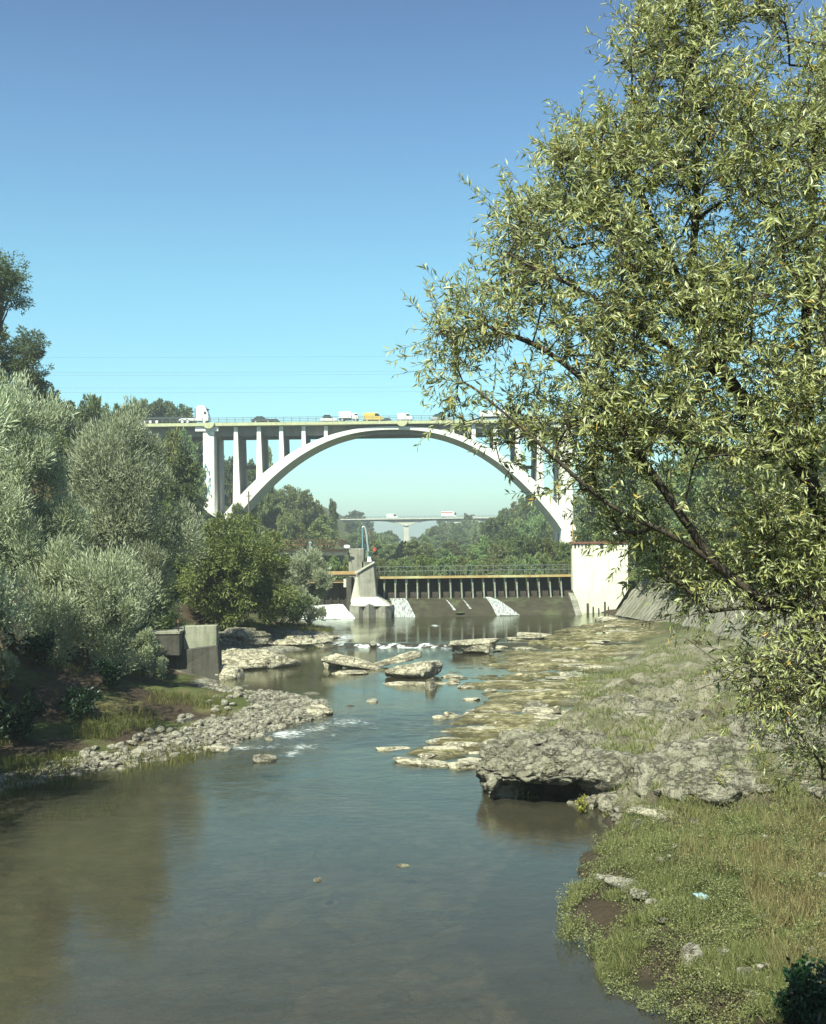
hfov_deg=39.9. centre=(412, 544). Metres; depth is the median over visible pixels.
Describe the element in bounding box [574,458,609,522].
tree
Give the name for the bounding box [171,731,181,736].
stone
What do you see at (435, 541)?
tree
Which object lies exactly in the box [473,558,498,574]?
tree
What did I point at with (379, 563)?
tree
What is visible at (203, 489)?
tree
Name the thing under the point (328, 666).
rock
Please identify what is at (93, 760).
gravel
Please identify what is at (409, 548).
tree
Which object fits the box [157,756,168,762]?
stone
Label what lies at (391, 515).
van
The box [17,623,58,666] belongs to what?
shrub
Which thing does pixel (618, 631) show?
ledge rock
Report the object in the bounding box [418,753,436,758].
ledge rock
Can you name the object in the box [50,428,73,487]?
tree
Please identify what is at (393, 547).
tree
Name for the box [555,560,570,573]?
tree
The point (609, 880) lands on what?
flat rock
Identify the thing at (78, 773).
stone
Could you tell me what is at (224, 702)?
stone
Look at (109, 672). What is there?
shrub
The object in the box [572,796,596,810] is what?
rock
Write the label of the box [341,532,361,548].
tree
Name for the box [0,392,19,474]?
willow tree
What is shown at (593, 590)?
dam abutment
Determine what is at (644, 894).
rock
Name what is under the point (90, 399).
tree
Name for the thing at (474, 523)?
tree
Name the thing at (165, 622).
bush
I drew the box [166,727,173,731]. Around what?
stone
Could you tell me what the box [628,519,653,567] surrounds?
tree
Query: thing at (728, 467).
tree
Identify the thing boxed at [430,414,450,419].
car
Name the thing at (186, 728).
stone
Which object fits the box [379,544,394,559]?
tree
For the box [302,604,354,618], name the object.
waterfall
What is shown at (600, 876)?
stone
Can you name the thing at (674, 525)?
tree
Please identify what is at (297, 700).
stone
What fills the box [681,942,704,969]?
rock
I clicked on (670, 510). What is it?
tree
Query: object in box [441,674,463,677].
ledge rock
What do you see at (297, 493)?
tree
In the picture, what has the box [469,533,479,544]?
tree
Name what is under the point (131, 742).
stone
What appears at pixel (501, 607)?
waterfall
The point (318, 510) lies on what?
tree
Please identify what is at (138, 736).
stone
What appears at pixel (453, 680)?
ledge rock
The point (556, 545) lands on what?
tree
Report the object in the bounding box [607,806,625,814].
rock
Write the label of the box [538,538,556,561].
tree
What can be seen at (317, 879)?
rock
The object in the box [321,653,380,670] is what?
flat rock
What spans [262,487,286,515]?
tree
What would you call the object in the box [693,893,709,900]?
plastic bag
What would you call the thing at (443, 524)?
tree
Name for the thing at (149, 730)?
stone
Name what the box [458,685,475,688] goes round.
ledge rock
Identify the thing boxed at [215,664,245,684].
rock
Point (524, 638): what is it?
flat rock
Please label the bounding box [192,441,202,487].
tree
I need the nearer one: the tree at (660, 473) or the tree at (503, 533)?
the tree at (660, 473)
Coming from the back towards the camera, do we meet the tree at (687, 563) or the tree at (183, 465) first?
the tree at (183, 465)
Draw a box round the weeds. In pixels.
[533,628,825,832]
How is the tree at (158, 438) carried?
on the ground at (200, 897)
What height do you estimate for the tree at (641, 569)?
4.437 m
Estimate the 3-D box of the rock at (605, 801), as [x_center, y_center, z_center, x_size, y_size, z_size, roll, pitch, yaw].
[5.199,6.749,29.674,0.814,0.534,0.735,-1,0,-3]
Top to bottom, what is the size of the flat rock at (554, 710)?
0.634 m
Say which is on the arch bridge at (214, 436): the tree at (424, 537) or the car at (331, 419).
the car at (331, 419)
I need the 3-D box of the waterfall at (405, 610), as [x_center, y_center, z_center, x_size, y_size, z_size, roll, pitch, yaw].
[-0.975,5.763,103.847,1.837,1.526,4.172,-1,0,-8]
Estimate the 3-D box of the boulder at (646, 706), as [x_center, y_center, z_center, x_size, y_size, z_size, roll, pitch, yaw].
[7.546,6.064,39.832,3.774,1.200,3.730,-1,0,-30]
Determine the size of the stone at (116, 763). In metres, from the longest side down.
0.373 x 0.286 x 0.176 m
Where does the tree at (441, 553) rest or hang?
on the ground at (200, 897)
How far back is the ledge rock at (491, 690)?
51.86 m
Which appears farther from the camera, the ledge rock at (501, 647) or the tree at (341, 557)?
the tree at (341, 557)
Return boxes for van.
[339,412,358,420]
[363,413,382,420]
[387,514,397,517]
[397,413,411,419]
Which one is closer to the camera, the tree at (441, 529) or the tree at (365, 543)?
the tree at (365, 543)
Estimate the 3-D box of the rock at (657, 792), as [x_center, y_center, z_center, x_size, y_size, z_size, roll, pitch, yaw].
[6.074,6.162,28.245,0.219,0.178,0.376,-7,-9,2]
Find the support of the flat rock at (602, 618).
on the ground at (200, 897)
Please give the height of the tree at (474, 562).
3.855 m
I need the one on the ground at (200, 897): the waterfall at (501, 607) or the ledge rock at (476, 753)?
the ledge rock at (476, 753)
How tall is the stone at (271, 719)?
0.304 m
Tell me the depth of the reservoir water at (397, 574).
137.49 m
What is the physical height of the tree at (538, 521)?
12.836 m
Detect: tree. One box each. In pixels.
[0,248,35,333]
[0,322,26,396]
[0,361,92,660]
[0,384,36,650]
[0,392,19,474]
[6,324,60,493]
[10,531,168,675]
[33,385,55,428]
[45,389,72,482]
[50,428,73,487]
[61,394,209,648]
[64,438,77,492]
[66,400,83,489]
[73,429,95,503]
[75,394,100,439]
[87,393,111,431]
[96,402,121,431]
[104,405,136,437]
[123,396,147,432]
[130,500,202,604]
[139,398,148,408]
[140,398,171,447]
[146,434,162,524]
[151,427,181,521]
[152,401,179,421]
[164,427,188,458]
[164,446,200,536]
[166,404,193,422]
[180,426,199,487]
[184,412,197,422]
[190,457,208,505]
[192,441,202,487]
[192,492,208,520]
[224,456,232,503]
[229,503,247,531]
[246,505,261,531]
[247,458,262,518]
[252,524,270,538]
[257,447,273,522]
[261,507,282,535]
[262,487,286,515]
[275,511,296,546]
[279,484,297,527]
[280,539,299,556]
[288,486,301,520]
[291,489,316,525]
[292,523,307,548]
[301,517,317,548]
[305,519,335,558]
[306,499,326,524]
[317,514,339,545]
[325,555,344,562]
[327,555,343,579]
[328,498,338,544]
[337,539,347,547]
[340,558,348,578]
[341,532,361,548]
[343,515,352,522]
[344,521,356,533]
[348,510,358,518]
[353,520,363,532]
[356,524,369,536]
[357,511,364,525]
[360,534,375,550]
[364,522,374,532]
[365,539,388,560]
[375,558,389,576]
[377,534,395,546]
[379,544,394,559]
[380,530,396,535]
[381,559,397,570]
[383,0,825,821]
[388,544,402,554]
[389,557,409,572]
[391,540,410,560]
[393,535,400,542]
[403,539,420,562]
[404,559,414,572]
[411,542,435,562]
[411,554,431,575]
[418,534,434,549]
[426,557,438,571]
[427,526,440,538]
[430,534,443,548]
[432,548,452,559]
[432,556,454,574]
[434,525,444,536]
[436,533,448,547]
[440,520,448,533]
[440,537,459,548]
[441,541,462,554]
[446,521,455,537]
[447,553,457,572]
[450,532,468,545]
[450,556,471,573]
[451,523,463,536]
[452,550,464,556]
[457,544,474,557]
[458,536,472,548]
[459,520,469,537]
[462,560,480,574]
[464,513,472,528]
[465,542,481,560]
[469,519,477,541]
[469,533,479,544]
[471,535,493,561]
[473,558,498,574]
[476,521,484,535]
[480,517,501,541]
[486,540,509,562]
[489,513,506,535]
[489,559,505,570]
[494,526,516,543]
[498,507,516,525]
[500,538,514,563]
[500,556,517,572]
[505,559,524,574]
[507,501,520,515]
[507,517,523,538]
[510,533,528,562]
[513,496,527,520]
[513,519,538,545]
[521,497,534,525]
[521,536,543,559]
[522,553,540,574]
[526,503,546,550]
[528,512,548,548]
[534,552,551,572]
[536,523,552,540]
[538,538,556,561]
[543,560,558,573]
[546,525,553,546]
[549,540,564,561]
[555,541,570,562]
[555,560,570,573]
[570,520,599,561]
[573,493,581,525]
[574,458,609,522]
[592,519,623,541]
[604,462,626,519]
[607,455,641,522]
[626,472,672,527]
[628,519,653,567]
[633,541,682,581]
[645,457,679,532]
[652,527,679,549]
[657,550,706,581]
[659,434,718,526]
[664,457,692,532]
[669,521,696,550]
[682,519,712,551]
[691,463,741,555]
[708,538,755,581]
[717,444,741,499]
[735,457,783,536]
[736,456,767,495]
[770,463,813,546]
[803,445,825,463]
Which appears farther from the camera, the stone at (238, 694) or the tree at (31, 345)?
the tree at (31, 345)
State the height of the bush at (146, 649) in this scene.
3.220 m
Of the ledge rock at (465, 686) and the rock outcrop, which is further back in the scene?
the ledge rock at (465, 686)
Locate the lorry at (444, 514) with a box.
[441,511,455,517]
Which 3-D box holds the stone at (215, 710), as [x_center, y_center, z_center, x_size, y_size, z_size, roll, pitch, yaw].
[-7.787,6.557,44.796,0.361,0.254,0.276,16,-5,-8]
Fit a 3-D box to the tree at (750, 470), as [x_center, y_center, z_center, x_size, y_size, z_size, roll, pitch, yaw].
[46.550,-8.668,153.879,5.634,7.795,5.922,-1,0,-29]
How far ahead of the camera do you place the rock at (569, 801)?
30.52 m
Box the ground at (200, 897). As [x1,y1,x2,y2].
[0,425,825,1023]
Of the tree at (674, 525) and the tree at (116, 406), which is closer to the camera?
the tree at (674, 525)
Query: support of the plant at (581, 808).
on the ground at (200, 897)
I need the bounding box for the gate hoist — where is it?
[362,526,377,567]
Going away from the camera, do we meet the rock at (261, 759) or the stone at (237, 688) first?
the rock at (261, 759)
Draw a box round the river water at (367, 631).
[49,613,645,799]
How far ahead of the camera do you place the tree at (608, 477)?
205.37 m
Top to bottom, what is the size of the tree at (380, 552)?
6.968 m
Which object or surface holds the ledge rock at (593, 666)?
on the ground at (200, 897)
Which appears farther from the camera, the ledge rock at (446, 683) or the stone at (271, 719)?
the ledge rock at (446, 683)
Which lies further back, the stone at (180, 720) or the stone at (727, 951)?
the stone at (180, 720)
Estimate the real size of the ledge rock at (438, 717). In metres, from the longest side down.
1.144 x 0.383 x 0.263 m
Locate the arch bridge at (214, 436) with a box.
[141,412,724,542]
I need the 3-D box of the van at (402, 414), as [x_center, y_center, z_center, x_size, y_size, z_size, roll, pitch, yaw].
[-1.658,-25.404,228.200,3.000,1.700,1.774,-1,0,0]
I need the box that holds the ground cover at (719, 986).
[555,742,825,1023]
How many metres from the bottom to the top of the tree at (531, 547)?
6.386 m
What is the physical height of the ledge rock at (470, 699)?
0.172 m
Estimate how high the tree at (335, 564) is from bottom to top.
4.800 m
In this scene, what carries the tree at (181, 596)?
on the ground at (200, 897)
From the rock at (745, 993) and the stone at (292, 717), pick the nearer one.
the rock at (745, 993)
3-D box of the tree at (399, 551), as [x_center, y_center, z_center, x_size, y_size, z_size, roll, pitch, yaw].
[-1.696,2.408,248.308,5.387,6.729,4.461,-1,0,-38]
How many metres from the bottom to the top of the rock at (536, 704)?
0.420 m
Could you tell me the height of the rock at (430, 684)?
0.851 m
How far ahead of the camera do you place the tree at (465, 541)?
427.63 m
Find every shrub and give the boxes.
[0,685,47,745]
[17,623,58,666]
[58,683,101,721]
[96,656,123,689]
[770,988,808,1023]
[782,952,825,1023]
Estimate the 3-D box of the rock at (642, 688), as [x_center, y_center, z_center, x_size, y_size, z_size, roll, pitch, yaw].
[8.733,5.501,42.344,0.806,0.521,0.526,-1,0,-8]
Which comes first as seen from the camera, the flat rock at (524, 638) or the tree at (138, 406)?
the flat rock at (524, 638)
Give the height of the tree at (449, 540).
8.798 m
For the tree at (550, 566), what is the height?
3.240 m
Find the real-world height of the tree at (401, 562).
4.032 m
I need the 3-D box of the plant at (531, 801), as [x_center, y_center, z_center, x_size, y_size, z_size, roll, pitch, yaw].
[3.204,6.984,31.119,0.468,0.400,0.697,-1,0,-6]
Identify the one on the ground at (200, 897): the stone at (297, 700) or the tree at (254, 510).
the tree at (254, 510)
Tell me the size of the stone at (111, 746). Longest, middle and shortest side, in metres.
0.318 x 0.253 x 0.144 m
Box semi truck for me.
[141,406,209,422]
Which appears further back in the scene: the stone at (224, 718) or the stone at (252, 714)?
the stone at (252, 714)
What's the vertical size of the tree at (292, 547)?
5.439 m
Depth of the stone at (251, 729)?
41.78 m
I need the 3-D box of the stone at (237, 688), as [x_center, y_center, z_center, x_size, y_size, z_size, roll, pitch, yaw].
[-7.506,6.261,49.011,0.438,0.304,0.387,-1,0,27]
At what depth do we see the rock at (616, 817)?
27.71 m
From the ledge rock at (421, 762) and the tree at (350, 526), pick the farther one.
the tree at (350, 526)
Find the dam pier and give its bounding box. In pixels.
[348,548,393,620]
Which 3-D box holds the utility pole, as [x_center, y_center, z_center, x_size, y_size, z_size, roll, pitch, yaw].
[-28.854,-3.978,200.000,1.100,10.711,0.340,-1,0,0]
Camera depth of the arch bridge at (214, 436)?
225.55 m
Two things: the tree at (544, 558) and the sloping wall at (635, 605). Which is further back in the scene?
the tree at (544, 558)
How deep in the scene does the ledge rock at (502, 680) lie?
54.90 m
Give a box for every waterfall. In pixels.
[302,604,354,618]
[392,598,414,616]
[487,597,514,615]
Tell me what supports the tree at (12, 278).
on the ground at (200, 897)
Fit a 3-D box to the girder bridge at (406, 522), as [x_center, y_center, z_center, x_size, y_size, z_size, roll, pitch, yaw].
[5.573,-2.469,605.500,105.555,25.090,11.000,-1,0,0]
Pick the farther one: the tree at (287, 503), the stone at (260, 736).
the tree at (287, 503)
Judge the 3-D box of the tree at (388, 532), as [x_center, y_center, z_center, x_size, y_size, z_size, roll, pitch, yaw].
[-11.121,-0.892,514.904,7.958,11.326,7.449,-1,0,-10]
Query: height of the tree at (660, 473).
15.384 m
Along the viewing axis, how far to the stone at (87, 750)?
37.23 m
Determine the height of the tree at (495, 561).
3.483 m
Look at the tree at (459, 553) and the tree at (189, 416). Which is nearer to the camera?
the tree at (189, 416)
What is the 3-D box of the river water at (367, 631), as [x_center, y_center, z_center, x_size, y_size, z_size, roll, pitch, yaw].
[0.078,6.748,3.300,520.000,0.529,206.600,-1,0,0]
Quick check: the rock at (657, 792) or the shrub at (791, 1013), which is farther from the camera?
the rock at (657, 792)
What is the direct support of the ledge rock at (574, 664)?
on the ground at (200, 897)
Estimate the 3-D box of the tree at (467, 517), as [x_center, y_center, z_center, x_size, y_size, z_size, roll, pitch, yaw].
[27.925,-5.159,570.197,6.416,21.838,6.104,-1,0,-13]
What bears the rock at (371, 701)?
in the river water at (367, 631)
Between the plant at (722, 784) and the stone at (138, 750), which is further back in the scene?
the stone at (138, 750)
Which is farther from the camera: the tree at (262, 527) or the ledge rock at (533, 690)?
the tree at (262, 527)
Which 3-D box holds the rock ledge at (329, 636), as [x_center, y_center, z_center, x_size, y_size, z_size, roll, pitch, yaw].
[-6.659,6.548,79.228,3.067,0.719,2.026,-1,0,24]
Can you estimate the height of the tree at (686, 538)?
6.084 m
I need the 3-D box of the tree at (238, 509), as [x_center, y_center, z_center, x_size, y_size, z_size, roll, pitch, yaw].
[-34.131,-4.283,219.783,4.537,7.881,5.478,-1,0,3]
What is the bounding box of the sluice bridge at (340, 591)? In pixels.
[271,540,356,610]
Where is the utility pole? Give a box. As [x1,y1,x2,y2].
[248,491,249,524]
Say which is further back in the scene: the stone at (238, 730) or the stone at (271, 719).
the stone at (271, 719)
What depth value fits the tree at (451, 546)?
291.99 m
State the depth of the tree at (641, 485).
151.80 m
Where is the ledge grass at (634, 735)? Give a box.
[538,632,825,822]
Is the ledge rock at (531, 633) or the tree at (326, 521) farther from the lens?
the tree at (326, 521)
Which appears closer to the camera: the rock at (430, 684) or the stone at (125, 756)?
the stone at (125, 756)
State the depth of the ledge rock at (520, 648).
72.31 m
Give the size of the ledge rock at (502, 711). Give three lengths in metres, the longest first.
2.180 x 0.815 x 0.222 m
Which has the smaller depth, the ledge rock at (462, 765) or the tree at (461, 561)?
the ledge rock at (462, 765)
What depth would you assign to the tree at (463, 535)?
447.06 m
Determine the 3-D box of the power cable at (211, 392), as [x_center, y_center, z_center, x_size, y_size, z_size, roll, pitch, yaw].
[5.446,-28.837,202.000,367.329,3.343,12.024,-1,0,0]
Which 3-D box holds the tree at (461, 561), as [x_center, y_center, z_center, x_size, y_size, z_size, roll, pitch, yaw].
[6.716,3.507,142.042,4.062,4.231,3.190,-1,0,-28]
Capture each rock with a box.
[203,745,231,752]
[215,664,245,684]
[252,754,276,765]
[264,736,273,743]
[306,704,332,715]
[313,877,321,882]
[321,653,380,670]
[323,662,341,671]
[331,670,368,675]
[366,698,377,704]
[368,641,376,645]
[373,651,422,666]
[375,746,396,750]
[378,746,410,752]
[383,681,436,686]
[385,660,442,679]
[392,757,448,767]
[396,863,410,868]
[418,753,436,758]
[423,746,463,750]
[425,678,436,695]
[426,737,457,744]
[432,715,460,720]
[435,682,462,685]
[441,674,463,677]
[442,741,485,746]
[444,714,462,720]
[447,638,498,653]
[447,678,459,682]
[447,760,478,770]
[457,757,480,760]
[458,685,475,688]
[462,698,480,701]
[465,709,515,713]
[467,726,496,729]
[467,751,478,755]
[474,715,488,717]
[484,680,521,681]
[484,688,497,692]
[489,781,525,800]
[495,645,507,649]
[497,737,546,746]
[506,636,544,639]
[513,647,537,649]
[517,632,551,635]
[522,707,542,712]
[524,689,555,691]
[524,701,548,707]
[534,715,560,719]
[537,706,561,714]
[545,676,572,679]
[552,659,579,661]
[559,663,587,666]
[566,799,576,805]
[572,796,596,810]
[573,665,613,668]
[585,641,603,643]
[594,616,617,621]
[597,791,620,812]
[603,630,635,632]
[603,875,634,892]
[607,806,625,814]
[611,714,627,721]
[611,813,622,820]
[626,805,680,817]
[629,888,648,899]
[631,818,645,829]
[637,685,656,691]
[653,789,661,794]
[654,814,669,821]
[663,714,679,723]
[669,694,681,701]
[678,709,703,719]
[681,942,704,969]
[744,989,760,996]
[755,783,773,792]
[799,779,811,791]
[804,784,825,798]
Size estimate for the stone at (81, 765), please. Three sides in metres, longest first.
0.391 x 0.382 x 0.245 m
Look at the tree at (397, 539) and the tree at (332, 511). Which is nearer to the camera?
the tree at (332, 511)
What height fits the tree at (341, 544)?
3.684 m
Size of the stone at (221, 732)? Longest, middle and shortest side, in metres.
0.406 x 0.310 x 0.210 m
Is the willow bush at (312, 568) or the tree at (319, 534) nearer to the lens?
the willow bush at (312, 568)
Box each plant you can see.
[521,791,538,804]
[575,794,588,815]
[710,764,734,785]
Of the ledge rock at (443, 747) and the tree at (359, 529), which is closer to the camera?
the ledge rock at (443, 747)
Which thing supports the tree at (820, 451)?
on the ground at (200, 897)
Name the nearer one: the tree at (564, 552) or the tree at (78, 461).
the tree at (78, 461)
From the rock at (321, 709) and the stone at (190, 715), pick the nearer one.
the stone at (190, 715)
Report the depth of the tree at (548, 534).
286.29 m
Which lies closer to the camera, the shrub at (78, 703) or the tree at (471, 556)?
the shrub at (78, 703)
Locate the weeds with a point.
(674, 737)
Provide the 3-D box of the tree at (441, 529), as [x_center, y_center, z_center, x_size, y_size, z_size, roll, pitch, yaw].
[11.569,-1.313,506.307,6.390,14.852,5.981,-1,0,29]
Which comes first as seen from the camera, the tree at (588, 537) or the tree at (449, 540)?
the tree at (588, 537)
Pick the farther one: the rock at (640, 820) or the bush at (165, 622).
the bush at (165, 622)
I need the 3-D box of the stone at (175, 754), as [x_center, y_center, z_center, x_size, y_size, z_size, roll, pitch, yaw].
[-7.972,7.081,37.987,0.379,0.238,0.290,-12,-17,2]
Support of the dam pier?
on the ground at (200, 897)
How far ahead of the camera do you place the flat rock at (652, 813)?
27.27 m
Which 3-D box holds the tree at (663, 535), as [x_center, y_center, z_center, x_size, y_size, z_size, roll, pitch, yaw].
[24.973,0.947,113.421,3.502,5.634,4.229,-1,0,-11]
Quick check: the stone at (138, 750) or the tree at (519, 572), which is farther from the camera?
the tree at (519, 572)
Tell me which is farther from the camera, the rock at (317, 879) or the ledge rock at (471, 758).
the ledge rock at (471, 758)
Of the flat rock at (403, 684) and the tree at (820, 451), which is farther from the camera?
the tree at (820, 451)
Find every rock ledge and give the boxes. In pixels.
[219,626,271,647]
[221,648,300,677]
[272,635,332,648]
[316,633,340,639]
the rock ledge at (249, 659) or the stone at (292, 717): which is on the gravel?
the stone at (292, 717)
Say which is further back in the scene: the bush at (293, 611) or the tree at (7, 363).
the tree at (7, 363)
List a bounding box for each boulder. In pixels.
[579,746,633,794]
[587,694,681,718]
[629,733,762,805]
[692,674,770,691]
[722,709,825,758]
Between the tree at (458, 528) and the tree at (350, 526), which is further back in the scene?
the tree at (350, 526)
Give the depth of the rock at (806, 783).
28.02 m
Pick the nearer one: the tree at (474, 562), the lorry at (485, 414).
the tree at (474, 562)
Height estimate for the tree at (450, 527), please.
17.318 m
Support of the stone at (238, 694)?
on the ground at (200, 897)
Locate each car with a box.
[252,416,272,421]
[320,414,336,420]
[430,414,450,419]
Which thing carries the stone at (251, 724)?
on the ground at (200, 897)
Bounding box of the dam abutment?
[569,541,627,612]
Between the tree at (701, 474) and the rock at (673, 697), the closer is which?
the rock at (673, 697)
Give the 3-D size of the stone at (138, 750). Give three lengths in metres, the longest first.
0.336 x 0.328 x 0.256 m
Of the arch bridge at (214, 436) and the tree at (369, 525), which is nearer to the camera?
the arch bridge at (214, 436)
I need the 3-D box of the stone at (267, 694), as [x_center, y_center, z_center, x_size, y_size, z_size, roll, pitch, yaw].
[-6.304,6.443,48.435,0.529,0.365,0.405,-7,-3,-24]
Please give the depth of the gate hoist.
108.93 m
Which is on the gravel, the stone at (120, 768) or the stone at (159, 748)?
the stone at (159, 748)
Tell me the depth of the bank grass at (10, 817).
35.34 m
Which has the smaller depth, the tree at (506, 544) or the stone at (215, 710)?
the stone at (215, 710)
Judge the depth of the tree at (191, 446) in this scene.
210.49 m
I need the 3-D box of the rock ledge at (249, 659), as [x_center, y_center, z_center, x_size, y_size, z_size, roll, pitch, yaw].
[-8.793,6.802,63.431,5.039,1.800,3.945,-1,0,0]
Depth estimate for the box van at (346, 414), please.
226.99 m
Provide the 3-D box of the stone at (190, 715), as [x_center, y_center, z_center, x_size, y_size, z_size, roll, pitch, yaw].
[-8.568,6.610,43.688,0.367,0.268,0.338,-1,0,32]
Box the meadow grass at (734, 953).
[553,750,818,1023]
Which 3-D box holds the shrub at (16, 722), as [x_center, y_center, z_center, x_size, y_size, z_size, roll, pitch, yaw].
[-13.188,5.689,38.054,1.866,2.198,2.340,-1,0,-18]
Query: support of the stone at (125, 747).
on the ground at (200, 897)
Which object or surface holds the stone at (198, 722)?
on the ground at (200, 897)
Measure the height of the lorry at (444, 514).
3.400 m
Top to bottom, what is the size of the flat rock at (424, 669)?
0.884 m
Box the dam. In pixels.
[376,564,581,626]
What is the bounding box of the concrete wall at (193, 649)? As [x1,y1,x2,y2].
[147,624,221,680]
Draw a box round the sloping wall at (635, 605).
[615,575,825,673]
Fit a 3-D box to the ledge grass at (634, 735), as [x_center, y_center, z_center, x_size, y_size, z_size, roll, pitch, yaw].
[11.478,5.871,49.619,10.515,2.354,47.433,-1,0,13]
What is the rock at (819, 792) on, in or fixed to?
on the ground at (200, 897)
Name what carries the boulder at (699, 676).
on the ground at (200, 897)
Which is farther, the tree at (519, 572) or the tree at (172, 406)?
the tree at (172, 406)
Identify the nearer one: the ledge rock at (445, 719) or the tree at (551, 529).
the ledge rock at (445, 719)
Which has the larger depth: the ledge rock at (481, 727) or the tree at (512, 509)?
the tree at (512, 509)
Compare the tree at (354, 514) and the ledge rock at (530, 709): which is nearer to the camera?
the ledge rock at (530, 709)
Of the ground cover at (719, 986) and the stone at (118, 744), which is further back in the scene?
the stone at (118, 744)
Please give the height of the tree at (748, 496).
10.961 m
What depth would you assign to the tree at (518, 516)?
349.17 m
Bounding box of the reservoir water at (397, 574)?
[285,557,570,585]
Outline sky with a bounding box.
[0,0,825,542]
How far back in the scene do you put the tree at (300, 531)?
228.44 m
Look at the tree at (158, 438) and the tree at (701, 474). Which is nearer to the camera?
the tree at (158, 438)
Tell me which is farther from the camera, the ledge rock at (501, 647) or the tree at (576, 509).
the tree at (576, 509)
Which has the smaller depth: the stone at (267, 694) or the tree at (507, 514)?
the stone at (267, 694)
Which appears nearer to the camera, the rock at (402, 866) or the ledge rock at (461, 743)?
the rock at (402, 866)
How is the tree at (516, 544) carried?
on the ground at (200, 897)
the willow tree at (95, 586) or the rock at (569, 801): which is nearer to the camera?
the rock at (569, 801)
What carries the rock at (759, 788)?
on the ground at (200, 897)
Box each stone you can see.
[51,773,63,781]
[71,771,83,778]
[77,763,88,770]
[79,747,91,754]
[91,745,98,750]
[106,744,114,748]
[110,760,121,766]
[115,741,124,748]
[117,765,128,772]
[118,745,127,749]
[122,754,130,760]
[126,740,137,745]
[126,765,136,771]
[132,732,144,739]
[134,749,143,752]
[141,745,148,749]
[146,728,154,733]
[154,746,165,752]
[155,726,164,731]
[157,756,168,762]
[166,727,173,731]
[170,752,179,757]
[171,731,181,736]
[175,718,184,723]
[177,713,185,717]
[180,726,190,731]
[180,737,190,742]
[186,713,194,718]
[194,720,202,724]
[211,708,219,712]
[217,730,225,734]
[220,716,229,720]
[221,700,228,704]
[233,686,243,691]
[233,691,243,697]
[233,744,240,748]
[234,728,242,732]
[246,721,256,726]
[247,727,256,732]
[249,712,257,716]
[255,733,265,739]
[259,691,270,697]
[266,716,274,722]
[274,716,281,723]
[276,723,286,730]
[278,695,288,699]
[279,708,290,714]
[281,705,292,710]
[287,715,299,719]
[294,698,301,703]
[312,700,320,704]
[596,873,604,881]
[645,898,656,904]
[716,948,729,954]
[735,967,752,974]
[756,964,763,969]
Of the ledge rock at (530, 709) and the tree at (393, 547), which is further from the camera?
the tree at (393, 547)
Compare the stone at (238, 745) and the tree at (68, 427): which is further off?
the tree at (68, 427)
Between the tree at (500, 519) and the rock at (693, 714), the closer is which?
the rock at (693, 714)
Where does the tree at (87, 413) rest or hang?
on the ground at (200, 897)
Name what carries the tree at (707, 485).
on the ground at (200, 897)
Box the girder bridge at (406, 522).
[340,515,495,541]
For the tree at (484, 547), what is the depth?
191.46 m
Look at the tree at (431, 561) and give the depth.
155.35 m
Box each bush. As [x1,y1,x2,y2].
[0,566,19,683]
[118,590,195,652]
[125,626,168,678]
[173,511,301,630]
[245,582,314,624]
[280,546,335,625]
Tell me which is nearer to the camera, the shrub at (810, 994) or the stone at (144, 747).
the shrub at (810, 994)
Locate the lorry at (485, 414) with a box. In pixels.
[479,410,514,419]
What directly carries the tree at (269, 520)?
on the ground at (200, 897)
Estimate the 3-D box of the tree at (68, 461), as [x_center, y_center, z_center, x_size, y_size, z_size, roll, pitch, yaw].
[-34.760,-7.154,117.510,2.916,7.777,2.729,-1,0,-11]
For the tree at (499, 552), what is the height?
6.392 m
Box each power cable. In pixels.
[60,390,532,392]
[95,354,535,357]
[325,382,739,387]
[346,371,626,374]
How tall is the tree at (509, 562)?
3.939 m
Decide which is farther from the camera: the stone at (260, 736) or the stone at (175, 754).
the stone at (260, 736)
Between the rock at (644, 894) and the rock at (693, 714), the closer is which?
the rock at (644, 894)
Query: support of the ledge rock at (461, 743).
on the ground at (200, 897)
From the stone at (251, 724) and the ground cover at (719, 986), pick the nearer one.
the ground cover at (719, 986)
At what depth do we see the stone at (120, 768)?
35.95 m
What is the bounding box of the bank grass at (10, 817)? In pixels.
[0,619,333,832]
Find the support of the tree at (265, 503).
on the ground at (200, 897)
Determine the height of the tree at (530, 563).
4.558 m
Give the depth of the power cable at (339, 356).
195.43 m
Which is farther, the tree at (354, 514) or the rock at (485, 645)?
the tree at (354, 514)
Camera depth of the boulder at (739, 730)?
31.76 m
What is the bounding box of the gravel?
[0,682,335,794]
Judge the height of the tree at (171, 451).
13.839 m
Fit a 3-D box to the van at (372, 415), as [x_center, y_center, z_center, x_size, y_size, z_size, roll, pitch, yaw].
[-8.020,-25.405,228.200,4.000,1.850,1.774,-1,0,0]
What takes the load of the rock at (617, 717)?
on the ground at (200, 897)
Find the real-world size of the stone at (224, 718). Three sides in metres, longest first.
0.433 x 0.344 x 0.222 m
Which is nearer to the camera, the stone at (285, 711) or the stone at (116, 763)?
the stone at (116, 763)
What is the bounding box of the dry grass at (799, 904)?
[659,746,825,982]
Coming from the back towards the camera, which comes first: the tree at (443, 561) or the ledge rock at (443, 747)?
the tree at (443, 561)
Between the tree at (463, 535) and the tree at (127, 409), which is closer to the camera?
the tree at (127, 409)
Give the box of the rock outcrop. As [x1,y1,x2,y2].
[473,727,608,799]
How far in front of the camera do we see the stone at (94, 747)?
37.81 m
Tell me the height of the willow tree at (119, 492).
14.747 m
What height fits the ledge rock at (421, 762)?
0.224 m
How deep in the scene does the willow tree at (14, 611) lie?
41.00 m
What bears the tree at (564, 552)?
on the ground at (200, 897)
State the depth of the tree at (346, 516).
621.72 m
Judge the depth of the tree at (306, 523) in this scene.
237.43 m
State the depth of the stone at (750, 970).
17.31 m

